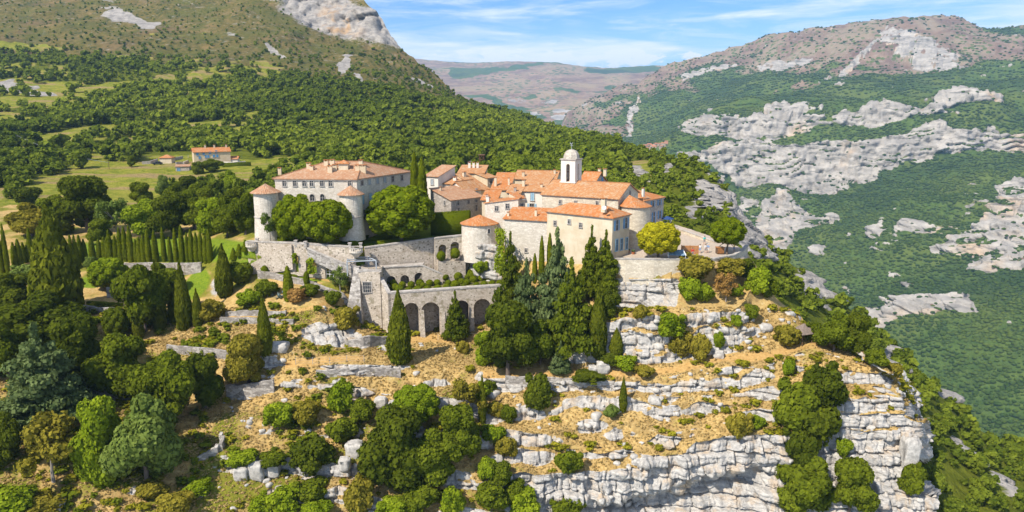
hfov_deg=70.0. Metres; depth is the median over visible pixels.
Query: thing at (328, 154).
wood tree
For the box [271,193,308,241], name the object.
shade tree
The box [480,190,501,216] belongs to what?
village house
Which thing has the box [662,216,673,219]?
sunshade
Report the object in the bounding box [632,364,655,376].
bush
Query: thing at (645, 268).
terrace wall
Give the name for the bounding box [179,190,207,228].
oak tree
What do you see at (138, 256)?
clipped cypress
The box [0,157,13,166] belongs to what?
wood tree
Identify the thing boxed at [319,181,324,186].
window
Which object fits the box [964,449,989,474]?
wood tree
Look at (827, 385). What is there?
bush
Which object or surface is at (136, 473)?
undergrowth
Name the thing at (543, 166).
wood tree
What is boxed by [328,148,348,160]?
wood tree
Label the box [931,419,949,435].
wood tree
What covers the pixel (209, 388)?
oak tree
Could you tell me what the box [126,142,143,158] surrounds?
wood tree
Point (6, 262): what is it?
clipped cypress
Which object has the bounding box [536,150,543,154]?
wood tree
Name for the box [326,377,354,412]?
bush
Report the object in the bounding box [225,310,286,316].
terrace wall
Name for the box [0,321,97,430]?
cedar
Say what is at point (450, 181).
village house
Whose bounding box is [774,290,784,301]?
wood tree
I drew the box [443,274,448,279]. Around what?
topiary ball
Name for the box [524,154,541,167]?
wood tree
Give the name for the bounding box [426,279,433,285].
topiary ball
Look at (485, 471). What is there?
bush
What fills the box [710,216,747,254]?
shade tree
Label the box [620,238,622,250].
door
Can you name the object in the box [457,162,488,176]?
village house
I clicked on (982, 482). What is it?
wood tree
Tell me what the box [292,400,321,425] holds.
bush
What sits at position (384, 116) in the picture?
woods
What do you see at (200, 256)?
clipped cypress
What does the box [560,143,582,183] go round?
bell tower
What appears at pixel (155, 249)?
clipped cypress
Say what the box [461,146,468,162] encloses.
wood tree
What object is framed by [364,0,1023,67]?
sky
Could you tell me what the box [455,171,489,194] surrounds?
village house
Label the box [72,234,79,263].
clipped cypress
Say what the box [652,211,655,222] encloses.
window
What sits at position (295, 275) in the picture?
hedge
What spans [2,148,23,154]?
wood tree
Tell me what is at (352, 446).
boulder
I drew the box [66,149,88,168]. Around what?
wood tree
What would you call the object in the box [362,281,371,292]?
barred window
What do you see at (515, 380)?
terrace wall
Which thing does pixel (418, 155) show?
wood tree
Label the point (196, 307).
cypress
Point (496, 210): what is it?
village house
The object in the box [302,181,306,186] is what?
window
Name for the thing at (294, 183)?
window
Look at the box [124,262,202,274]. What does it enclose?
terrace wall
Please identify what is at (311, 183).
window
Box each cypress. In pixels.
[0,223,9,272]
[0,243,4,272]
[10,242,17,265]
[15,238,23,266]
[21,242,26,263]
[25,243,29,262]
[26,204,85,304]
[26,228,31,261]
[68,234,73,254]
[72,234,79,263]
[76,235,83,263]
[82,239,87,260]
[88,236,95,256]
[96,238,101,259]
[101,237,104,256]
[104,237,106,257]
[106,229,112,257]
[112,235,117,257]
[116,227,122,260]
[121,226,127,261]
[126,225,133,262]
[131,300,144,338]
[133,239,136,262]
[136,237,141,262]
[140,234,145,262]
[144,229,151,261]
[151,230,158,261]
[152,259,166,329]
[160,227,166,261]
[167,236,173,262]
[167,277,175,323]
[172,227,178,262]
[174,259,191,330]
[178,225,185,262]
[184,232,188,262]
[188,229,193,262]
[191,288,203,326]
[193,232,198,261]
[197,231,202,262]
[202,235,207,263]
[206,229,213,263]
[214,243,233,298]
[256,295,272,357]
[282,266,293,301]
[386,288,411,365]
[410,152,417,185]
[417,155,427,229]
[478,374,486,423]
[532,253,537,283]
[538,236,544,275]
[547,233,551,263]
[588,285,607,360]
[608,327,623,354]
[619,376,627,412]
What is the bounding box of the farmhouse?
[191,144,230,161]
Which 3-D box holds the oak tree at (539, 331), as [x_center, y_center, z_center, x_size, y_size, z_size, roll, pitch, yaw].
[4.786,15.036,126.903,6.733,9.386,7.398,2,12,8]
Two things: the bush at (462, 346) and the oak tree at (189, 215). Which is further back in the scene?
the oak tree at (189, 215)
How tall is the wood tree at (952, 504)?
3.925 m
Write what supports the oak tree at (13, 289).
on the terrain at (742, 481)
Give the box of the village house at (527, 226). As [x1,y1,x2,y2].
[502,206,551,261]
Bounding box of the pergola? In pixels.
[346,256,376,275]
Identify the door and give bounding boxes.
[615,239,618,251]
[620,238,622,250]
[625,237,627,249]
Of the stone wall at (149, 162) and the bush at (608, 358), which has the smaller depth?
the bush at (608, 358)
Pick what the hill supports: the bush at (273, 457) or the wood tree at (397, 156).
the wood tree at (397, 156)
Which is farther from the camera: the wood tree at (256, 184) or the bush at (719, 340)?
the wood tree at (256, 184)
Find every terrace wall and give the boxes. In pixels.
[83,305,108,312]
[87,388,129,400]
[106,287,112,297]
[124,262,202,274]
[166,344,228,358]
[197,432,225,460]
[220,317,293,324]
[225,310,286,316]
[225,379,274,399]
[257,270,347,304]
[316,366,400,377]
[344,335,386,347]
[505,375,613,390]
[611,244,748,284]
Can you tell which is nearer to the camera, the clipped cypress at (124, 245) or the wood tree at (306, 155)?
the clipped cypress at (124, 245)
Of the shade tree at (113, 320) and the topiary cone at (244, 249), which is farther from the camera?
the topiary cone at (244, 249)
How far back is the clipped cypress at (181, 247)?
160.63 m
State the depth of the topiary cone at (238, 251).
151.39 m
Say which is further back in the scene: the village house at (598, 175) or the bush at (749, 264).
the village house at (598, 175)
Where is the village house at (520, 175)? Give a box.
[515,169,560,183]
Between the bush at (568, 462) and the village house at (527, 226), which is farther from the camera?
the village house at (527, 226)
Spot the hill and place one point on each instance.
(354, 24)
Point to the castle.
(353, 187)
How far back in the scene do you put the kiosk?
137.18 m
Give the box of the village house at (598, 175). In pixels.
[581,168,607,181]
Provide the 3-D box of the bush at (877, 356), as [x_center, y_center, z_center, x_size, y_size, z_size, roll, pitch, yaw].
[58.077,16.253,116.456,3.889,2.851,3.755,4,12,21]
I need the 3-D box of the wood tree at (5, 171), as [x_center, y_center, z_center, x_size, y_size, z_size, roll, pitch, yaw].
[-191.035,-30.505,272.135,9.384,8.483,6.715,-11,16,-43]
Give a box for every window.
[282,181,286,186]
[292,181,297,186]
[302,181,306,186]
[309,181,314,186]
[309,194,314,200]
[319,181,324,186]
[320,194,324,200]
[328,181,332,186]
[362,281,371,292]
[505,203,509,208]
[527,203,536,206]
[530,193,534,200]
[614,219,619,231]
[623,217,628,228]
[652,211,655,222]
[658,210,661,218]
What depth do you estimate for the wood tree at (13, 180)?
244.30 m
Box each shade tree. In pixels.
[86,257,128,287]
[100,306,129,335]
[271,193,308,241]
[300,199,352,243]
[364,184,434,241]
[392,383,440,422]
[636,221,680,257]
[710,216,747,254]
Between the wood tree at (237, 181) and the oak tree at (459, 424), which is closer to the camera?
the oak tree at (459, 424)
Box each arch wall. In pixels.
[383,262,442,286]
[434,234,468,280]
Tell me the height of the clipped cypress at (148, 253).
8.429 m
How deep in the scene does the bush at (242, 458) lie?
109.54 m
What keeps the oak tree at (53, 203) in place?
on the terrain at (742, 481)
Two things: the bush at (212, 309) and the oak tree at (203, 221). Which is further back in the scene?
the oak tree at (203, 221)
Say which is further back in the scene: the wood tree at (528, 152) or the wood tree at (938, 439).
the wood tree at (528, 152)
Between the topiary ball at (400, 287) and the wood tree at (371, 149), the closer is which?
the topiary ball at (400, 287)
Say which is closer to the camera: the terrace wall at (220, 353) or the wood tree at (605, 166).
the terrace wall at (220, 353)
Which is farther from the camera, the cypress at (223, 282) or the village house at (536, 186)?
the village house at (536, 186)
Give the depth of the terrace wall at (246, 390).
122.11 m
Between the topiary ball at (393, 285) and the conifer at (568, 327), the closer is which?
the conifer at (568, 327)
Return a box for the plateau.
[415,59,663,124]
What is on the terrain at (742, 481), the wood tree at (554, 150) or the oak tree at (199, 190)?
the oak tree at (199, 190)
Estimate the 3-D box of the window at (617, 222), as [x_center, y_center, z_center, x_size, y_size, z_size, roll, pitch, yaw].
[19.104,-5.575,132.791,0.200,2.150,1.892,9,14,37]
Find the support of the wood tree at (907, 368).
on the hill
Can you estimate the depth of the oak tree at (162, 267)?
149.21 m
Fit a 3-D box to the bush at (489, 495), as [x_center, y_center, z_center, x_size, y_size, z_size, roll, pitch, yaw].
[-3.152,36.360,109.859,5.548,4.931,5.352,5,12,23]
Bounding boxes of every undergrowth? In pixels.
[0,301,486,511]
[0,302,931,511]
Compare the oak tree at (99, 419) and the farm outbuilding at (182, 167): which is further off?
the farm outbuilding at (182, 167)
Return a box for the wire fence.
[295,355,350,362]
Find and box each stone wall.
[142,159,157,163]
[176,160,188,163]
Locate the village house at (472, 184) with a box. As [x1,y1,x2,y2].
[450,179,482,193]
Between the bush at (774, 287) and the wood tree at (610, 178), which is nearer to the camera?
the bush at (774, 287)
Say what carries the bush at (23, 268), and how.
on the terrain at (742, 481)
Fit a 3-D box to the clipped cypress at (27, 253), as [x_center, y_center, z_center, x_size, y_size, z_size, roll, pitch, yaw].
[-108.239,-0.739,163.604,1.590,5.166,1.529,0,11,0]
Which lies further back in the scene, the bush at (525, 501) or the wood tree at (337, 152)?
the wood tree at (337, 152)
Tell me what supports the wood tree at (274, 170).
on the hill
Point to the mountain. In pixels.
(850, 165)
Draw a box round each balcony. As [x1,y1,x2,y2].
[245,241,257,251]
[349,246,362,257]
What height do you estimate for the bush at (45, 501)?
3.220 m
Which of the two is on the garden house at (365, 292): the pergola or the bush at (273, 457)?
the pergola
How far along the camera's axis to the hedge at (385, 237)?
153.42 m
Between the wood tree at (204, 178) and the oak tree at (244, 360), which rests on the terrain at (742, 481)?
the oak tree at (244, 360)
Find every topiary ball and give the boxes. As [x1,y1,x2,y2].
[260,265,268,271]
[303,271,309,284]
[390,283,397,290]
[394,284,404,290]
[399,281,405,287]
[407,281,414,287]
[415,279,423,284]
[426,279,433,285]
[433,279,440,284]
[436,251,445,260]
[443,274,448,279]
[450,248,459,258]
[450,280,459,286]
[454,272,462,279]
[463,279,470,284]
[466,269,473,277]
[469,275,477,282]
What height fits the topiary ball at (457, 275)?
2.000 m
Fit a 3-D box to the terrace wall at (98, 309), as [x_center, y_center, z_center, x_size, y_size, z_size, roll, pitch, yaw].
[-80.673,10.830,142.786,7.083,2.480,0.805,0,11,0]
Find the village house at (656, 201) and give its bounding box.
[638,188,665,222]
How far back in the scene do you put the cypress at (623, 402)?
119.36 m
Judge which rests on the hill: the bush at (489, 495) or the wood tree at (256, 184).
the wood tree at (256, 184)
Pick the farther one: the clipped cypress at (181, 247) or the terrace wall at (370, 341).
the clipped cypress at (181, 247)
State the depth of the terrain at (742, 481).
119.05 m
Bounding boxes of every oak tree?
[0,272,27,305]
[0,289,85,345]
[0,324,24,377]
[0,411,20,468]
[3,202,41,235]
[35,194,74,234]
[45,310,101,382]
[55,175,118,232]
[67,395,121,486]
[80,332,146,397]
[85,218,112,241]
[97,392,184,479]
[109,263,174,331]
[120,198,156,236]
[125,350,195,415]
[127,155,136,166]
[128,181,153,202]
[145,193,186,237]
[150,262,176,282]
[154,174,170,194]
[162,183,182,193]
[178,175,196,190]
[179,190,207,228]
[186,353,224,408]
[188,183,213,197]
[191,161,204,174]
[194,197,219,235]
[201,158,224,171]
[209,197,237,236]
[222,170,236,193]
[222,333,264,382]
[224,186,244,200]
[227,192,254,234]
[356,403,423,492]
[415,427,465,487]
[439,404,481,456]
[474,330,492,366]
[479,300,541,375]
[528,318,555,364]
[601,287,621,317]
[774,455,832,511]
[813,311,854,351]
[829,456,880,511]
[846,311,872,356]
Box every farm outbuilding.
[159,155,174,163]
[174,164,190,170]
[231,156,239,161]
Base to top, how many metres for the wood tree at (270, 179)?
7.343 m
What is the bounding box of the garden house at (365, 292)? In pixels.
[347,265,382,327]
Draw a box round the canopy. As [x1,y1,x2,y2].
[668,249,686,258]
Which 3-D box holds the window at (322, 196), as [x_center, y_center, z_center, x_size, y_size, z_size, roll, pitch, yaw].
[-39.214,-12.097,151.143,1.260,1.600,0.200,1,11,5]
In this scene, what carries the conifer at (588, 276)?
on the terrain at (742, 481)
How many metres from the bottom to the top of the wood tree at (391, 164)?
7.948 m
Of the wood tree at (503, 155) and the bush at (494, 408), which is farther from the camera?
the wood tree at (503, 155)
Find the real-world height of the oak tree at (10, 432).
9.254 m
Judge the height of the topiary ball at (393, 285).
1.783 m
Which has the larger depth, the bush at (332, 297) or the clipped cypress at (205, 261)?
the clipped cypress at (205, 261)
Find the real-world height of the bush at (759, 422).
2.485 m
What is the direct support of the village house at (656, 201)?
on the terrain at (742, 481)
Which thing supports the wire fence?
on the terrain at (742, 481)
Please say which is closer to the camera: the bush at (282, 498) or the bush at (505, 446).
the bush at (282, 498)
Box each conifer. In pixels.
[440,290,471,341]
[492,231,521,303]
[532,226,569,322]
[547,256,597,360]
[548,341,571,374]
[577,224,602,299]
[588,229,619,294]
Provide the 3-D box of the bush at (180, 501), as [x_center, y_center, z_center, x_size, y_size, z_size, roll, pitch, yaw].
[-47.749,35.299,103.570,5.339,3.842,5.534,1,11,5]
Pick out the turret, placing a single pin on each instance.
(478, 229)
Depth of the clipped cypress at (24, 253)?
162.43 m
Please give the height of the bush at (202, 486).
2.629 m
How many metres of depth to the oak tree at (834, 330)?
119.26 m
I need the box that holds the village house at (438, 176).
[426,165,455,199]
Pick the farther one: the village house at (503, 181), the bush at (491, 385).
the village house at (503, 181)
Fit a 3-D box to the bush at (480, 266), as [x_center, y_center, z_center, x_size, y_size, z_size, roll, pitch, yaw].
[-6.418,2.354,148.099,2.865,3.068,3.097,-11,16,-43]
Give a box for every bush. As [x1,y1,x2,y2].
[0,484,38,511]
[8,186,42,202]
[10,264,29,274]
[24,490,66,511]
[82,256,95,267]
[134,475,170,498]
[155,489,196,511]
[181,475,214,498]
[198,299,225,320]
[225,448,258,468]
[230,261,252,284]
[235,288,263,306]
[247,490,271,511]
[254,279,280,296]
[258,446,287,468]
[262,401,292,427]
[265,482,301,511]
[286,288,307,302]
[288,436,335,476]
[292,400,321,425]
[292,475,328,502]
[299,498,333,511]
[300,283,319,296]
[323,290,341,304]
[324,416,358,442]
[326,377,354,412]
[333,305,360,329]
[343,472,374,511]
[349,397,375,422]
[374,494,404,511]
[390,350,403,364]
[399,492,423,511]
[407,482,439,508]
[439,486,466,511]
[455,340,469,353]
[473,260,488,274]
[473,380,491,398]
[474,479,509,511]
[477,456,497,480]
[481,424,505,446]
[484,380,497,391]
[486,400,503,417]
[489,460,512,483]
[495,436,517,457]
[500,404,516,423]
[503,477,525,503]
[508,485,540,511]
[522,372,551,410]
[549,495,586,511]
[553,450,583,475]
[570,368,608,385]
[597,352,618,366]
[603,403,619,417]
[615,355,637,371]
[632,304,649,320]
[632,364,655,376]
[658,312,686,340]
[668,333,691,358]
[676,252,714,280]
[678,277,701,300]
[687,332,712,361]
[695,282,715,302]
[713,331,725,349]
[715,257,746,276]
[725,411,753,441]
[729,284,743,296]
[730,314,741,325]
[741,258,755,277]
[743,265,772,295]
[744,303,759,319]
[752,414,766,429]
[762,279,780,297]
[771,376,820,431]
[772,324,801,346]
[782,358,795,375]
[782,426,821,465]
[802,360,849,406]
[802,405,842,446]
[805,321,821,341]
[836,436,853,457]
[864,349,889,366]
[882,362,903,379]
[896,462,927,495]
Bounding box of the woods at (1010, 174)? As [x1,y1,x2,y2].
[565,14,1023,438]
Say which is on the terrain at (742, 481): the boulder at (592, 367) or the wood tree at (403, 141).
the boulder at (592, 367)
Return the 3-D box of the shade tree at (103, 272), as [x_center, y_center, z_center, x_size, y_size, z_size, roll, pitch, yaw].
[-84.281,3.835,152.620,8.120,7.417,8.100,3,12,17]
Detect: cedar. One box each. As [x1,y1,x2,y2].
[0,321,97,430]
[513,257,541,319]
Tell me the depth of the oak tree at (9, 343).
120.94 m
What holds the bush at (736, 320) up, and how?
on the terrain at (742, 481)
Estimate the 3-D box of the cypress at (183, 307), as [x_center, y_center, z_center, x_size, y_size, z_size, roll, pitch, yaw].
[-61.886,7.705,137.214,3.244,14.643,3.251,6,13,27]
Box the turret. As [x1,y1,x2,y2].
[460,215,498,262]
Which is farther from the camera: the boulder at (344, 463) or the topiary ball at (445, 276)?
the topiary ball at (445, 276)
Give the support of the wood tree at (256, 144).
on the hill
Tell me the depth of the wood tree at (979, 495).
146.23 m
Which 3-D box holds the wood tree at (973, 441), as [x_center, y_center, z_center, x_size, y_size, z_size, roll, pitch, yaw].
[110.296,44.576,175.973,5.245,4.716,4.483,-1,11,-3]
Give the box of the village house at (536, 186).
[522,174,555,207]
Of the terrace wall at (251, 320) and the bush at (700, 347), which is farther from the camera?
the terrace wall at (251, 320)
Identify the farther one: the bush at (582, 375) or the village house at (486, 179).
the village house at (486, 179)
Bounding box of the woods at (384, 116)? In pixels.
[0,0,1023,492]
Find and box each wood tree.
[0,149,10,158]
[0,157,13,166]
[0,164,13,183]
[1,174,23,197]
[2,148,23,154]
[7,153,26,166]
[20,145,36,155]
[28,154,49,171]
[33,147,55,156]
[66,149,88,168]
[72,134,90,147]
[93,138,112,155]
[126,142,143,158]
[195,173,215,183]
[199,178,212,196]
[207,178,226,198]
[216,173,225,179]
[232,177,251,188]
[244,180,260,189]
[248,136,266,154]
[248,166,274,183]
[261,180,274,186]
[266,175,277,184]
[268,163,290,172]
[270,168,285,173]
[300,151,316,160]
[325,150,332,157]
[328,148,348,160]
[333,155,345,159]
[339,144,359,158]
[344,149,357,160]
[362,146,383,156]
[362,157,376,163]
[380,153,398,164]
[381,151,399,161]
[386,143,406,155]
[387,161,397,167]
[396,138,409,148]
[397,162,409,168]
[404,149,413,162]
[410,136,423,145]
[411,152,428,164]
[419,148,435,155]
[423,153,434,159]
[425,141,441,153]
[446,148,464,160]
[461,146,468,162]
[467,145,485,161]
[471,160,481,164]
[477,142,491,154]
[482,159,500,172]
[487,155,504,164]
[498,151,513,159]
[504,151,518,159]
[514,157,531,166]
[523,150,535,154]
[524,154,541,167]
[535,163,551,169]
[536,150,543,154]
[538,157,554,166]
[543,153,558,163]
[549,143,564,154]
[555,147,567,157]
[583,154,598,163]
[586,165,602,171]
[595,151,615,163]
[597,164,610,171]
[598,156,620,170]
[605,176,619,181]
[606,144,625,154]
[611,175,628,182]
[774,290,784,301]
[780,278,795,295]
[870,340,881,349]
[902,364,911,379]
[910,368,926,383]
[917,385,937,399]
[921,460,931,472]
[925,472,946,496]
[929,428,944,446]
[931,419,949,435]
[933,411,955,429]
[939,496,967,511]
[954,403,971,415]
[954,413,970,430]
[960,432,983,450]
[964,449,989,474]
[964,497,979,511]
[966,487,988,506]
[969,476,993,494]
[983,451,1002,468]
[985,493,1009,511]
[989,476,996,490]
[1005,445,1023,461]
[1011,462,1023,480]
[1012,492,1023,511]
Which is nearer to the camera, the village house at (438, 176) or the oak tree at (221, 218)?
the oak tree at (221, 218)
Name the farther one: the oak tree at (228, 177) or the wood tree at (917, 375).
the oak tree at (228, 177)
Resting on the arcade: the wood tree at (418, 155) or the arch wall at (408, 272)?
the arch wall at (408, 272)
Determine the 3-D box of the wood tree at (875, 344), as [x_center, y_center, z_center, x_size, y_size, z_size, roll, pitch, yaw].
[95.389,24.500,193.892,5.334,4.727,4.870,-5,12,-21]
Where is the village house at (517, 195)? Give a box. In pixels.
[508,192,525,206]
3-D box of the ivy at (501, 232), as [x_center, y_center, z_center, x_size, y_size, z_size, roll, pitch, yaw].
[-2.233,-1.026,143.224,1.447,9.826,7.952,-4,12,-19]
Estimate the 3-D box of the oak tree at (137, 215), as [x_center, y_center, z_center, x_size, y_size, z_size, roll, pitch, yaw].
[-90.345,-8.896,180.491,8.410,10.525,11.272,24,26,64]
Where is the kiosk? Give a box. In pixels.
[715,246,724,253]
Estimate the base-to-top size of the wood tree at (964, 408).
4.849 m
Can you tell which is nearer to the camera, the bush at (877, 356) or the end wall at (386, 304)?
the bush at (877, 356)
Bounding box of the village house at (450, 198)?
[429,185,481,217]
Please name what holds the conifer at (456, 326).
on the terrain at (742, 481)
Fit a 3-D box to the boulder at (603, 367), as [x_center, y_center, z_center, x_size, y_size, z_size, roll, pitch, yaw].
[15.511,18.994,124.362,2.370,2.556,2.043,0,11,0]
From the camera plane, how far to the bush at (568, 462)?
112.90 m
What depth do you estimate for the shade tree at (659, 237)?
129.00 m
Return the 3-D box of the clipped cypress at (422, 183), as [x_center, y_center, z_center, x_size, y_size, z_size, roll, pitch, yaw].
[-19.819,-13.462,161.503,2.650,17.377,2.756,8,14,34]
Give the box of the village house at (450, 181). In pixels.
[442,175,462,186]
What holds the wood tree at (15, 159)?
on the hill
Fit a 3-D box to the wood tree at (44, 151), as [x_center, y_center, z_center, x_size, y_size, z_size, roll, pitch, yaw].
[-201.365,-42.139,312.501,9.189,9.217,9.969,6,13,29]
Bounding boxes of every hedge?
[86,301,123,306]
[222,162,250,166]
[276,272,298,277]
[277,236,299,240]
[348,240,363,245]
[367,235,392,240]
[374,236,420,244]
[430,210,470,234]
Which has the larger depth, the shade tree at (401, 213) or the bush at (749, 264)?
the shade tree at (401, 213)
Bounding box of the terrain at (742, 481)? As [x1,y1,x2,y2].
[0,205,941,511]
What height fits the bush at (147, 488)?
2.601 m
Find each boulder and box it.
[232,464,247,481]
[247,460,264,481]
[266,465,280,478]
[272,341,289,353]
[338,456,351,471]
[344,439,362,458]
[374,396,387,408]
[588,364,596,370]
[596,361,609,374]
[712,350,723,358]
[899,435,921,467]
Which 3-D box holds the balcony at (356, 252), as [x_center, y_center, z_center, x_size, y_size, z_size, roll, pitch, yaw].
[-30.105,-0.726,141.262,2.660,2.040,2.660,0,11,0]
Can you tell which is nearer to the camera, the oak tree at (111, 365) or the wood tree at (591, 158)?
the oak tree at (111, 365)
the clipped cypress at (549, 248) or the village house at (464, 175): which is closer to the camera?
the clipped cypress at (549, 248)
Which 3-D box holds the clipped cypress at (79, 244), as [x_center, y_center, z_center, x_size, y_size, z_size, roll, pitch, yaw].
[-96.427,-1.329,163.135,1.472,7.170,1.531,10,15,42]
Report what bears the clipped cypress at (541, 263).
on the terrain at (742, 481)
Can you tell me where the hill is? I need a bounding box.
[0,0,1023,511]
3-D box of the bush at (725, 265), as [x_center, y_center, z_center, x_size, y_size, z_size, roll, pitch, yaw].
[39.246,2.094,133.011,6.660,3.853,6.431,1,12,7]
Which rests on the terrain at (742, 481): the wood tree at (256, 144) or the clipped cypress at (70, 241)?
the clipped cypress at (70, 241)
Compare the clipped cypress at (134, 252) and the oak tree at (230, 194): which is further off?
the oak tree at (230, 194)
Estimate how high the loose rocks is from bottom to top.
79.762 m
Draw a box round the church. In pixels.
[540,179,639,209]
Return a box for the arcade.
[387,281,503,336]
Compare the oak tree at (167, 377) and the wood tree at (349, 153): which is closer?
the oak tree at (167, 377)
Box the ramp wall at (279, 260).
[251,245,293,273]
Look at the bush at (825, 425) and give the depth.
112.56 m
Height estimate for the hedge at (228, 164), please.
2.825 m
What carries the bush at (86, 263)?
on the terrain at (742, 481)
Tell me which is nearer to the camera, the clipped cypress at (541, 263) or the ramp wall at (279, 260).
the clipped cypress at (541, 263)
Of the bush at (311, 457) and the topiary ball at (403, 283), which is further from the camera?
the topiary ball at (403, 283)
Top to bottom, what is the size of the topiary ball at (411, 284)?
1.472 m
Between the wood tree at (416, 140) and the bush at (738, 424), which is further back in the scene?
the wood tree at (416, 140)
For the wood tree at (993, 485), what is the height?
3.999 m
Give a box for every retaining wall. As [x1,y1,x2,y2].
[247,240,355,280]
[364,237,433,268]
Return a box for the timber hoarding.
[681,245,698,254]
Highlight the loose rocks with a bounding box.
[199,306,932,511]
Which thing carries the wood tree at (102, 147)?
on the hill
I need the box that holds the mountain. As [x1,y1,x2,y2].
[562,15,1023,437]
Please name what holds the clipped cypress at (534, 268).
on the terrain at (742, 481)
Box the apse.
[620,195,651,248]
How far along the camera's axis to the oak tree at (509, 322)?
121.06 m
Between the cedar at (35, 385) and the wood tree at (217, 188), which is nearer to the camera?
the cedar at (35, 385)
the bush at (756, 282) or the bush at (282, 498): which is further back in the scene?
the bush at (756, 282)
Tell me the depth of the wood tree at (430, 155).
299.19 m
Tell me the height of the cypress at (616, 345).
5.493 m
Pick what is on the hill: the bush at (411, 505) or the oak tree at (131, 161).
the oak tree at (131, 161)
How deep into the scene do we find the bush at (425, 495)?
107.95 m
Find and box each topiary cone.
[229,248,236,260]
[234,244,241,256]
[241,240,247,251]
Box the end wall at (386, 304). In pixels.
[380,276,390,332]
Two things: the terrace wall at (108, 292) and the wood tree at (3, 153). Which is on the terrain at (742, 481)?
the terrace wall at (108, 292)
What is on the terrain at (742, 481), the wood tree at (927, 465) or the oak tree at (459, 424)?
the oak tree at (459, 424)
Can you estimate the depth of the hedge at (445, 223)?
154.53 m
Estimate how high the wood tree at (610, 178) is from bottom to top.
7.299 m
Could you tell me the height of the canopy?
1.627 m
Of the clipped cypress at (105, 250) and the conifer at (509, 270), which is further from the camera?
the clipped cypress at (105, 250)
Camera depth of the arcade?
140.10 m
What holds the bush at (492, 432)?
on the terrain at (742, 481)
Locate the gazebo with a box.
[795,324,812,345]
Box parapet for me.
[664,222,715,242]
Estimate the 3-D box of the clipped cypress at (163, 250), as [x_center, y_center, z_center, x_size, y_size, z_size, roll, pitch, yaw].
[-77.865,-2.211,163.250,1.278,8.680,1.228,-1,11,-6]
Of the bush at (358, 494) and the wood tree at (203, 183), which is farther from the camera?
the wood tree at (203, 183)
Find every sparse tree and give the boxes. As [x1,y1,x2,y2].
[12,410,76,482]
[93,197,130,235]
[260,212,275,240]
[327,265,349,291]
[451,378,487,408]
[712,272,738,301]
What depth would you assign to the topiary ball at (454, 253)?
149.01 m
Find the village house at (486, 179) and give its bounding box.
[467,170,494,187]
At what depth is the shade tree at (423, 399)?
115.19 m
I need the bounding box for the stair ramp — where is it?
[307,247,365,277]
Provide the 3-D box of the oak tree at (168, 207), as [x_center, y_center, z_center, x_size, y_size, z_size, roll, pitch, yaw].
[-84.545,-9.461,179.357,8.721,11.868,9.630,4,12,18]
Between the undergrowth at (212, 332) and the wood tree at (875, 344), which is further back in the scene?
the wood tree at (875, 344)
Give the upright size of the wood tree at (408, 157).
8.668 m
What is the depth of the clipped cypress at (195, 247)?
158.29 m
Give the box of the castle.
[250,159,409,241]
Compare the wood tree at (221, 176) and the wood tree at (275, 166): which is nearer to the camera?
the wood tree at (221, 176)
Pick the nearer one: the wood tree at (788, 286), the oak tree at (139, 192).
the wood tree at (788, 286)
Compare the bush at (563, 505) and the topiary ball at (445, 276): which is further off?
the topiary ball at (445, 276)
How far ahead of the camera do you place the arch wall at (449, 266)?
150.10 m
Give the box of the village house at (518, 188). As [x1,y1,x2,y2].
[505,184,526,196]
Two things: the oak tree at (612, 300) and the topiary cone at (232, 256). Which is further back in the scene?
the topiary cone at (232, 256)
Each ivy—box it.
[291,253,297,263]
[305,257,315,274]
[493,226,506,272]
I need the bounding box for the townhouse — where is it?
[545,198,631,263]
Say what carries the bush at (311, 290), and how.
on the terrain at (742, 481)
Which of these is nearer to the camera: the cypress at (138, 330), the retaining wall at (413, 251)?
the cypress at (138, 330)
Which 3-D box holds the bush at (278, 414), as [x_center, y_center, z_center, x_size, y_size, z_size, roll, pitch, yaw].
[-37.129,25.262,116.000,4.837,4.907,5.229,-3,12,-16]
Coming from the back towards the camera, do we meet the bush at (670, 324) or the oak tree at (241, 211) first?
the oak tree at (241, 211)
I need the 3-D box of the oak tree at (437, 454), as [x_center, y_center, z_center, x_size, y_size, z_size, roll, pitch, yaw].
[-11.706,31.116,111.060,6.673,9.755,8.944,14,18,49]
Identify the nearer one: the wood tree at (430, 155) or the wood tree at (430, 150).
the wood tree at (430, 155)
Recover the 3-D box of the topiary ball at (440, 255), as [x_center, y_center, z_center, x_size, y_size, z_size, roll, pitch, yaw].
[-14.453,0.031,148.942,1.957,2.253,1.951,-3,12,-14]
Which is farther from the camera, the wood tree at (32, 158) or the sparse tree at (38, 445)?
the wood tree at (32, 158)
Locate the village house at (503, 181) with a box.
[490,172,515,197]
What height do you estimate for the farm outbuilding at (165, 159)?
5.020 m
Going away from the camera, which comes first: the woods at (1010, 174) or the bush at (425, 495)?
the bush at (425, 495)
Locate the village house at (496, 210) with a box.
[483,195,524,244]
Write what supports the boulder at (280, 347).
on the terrain at (742, 481)
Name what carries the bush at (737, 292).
on the terrain at (742, 481)
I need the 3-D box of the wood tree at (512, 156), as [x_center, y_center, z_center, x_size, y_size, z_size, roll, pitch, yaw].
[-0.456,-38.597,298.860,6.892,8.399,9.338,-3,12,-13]
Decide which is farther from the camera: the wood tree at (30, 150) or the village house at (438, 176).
the wood tree at (30, 150)
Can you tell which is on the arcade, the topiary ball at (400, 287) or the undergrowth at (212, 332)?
the topiary ball at (400, 287)

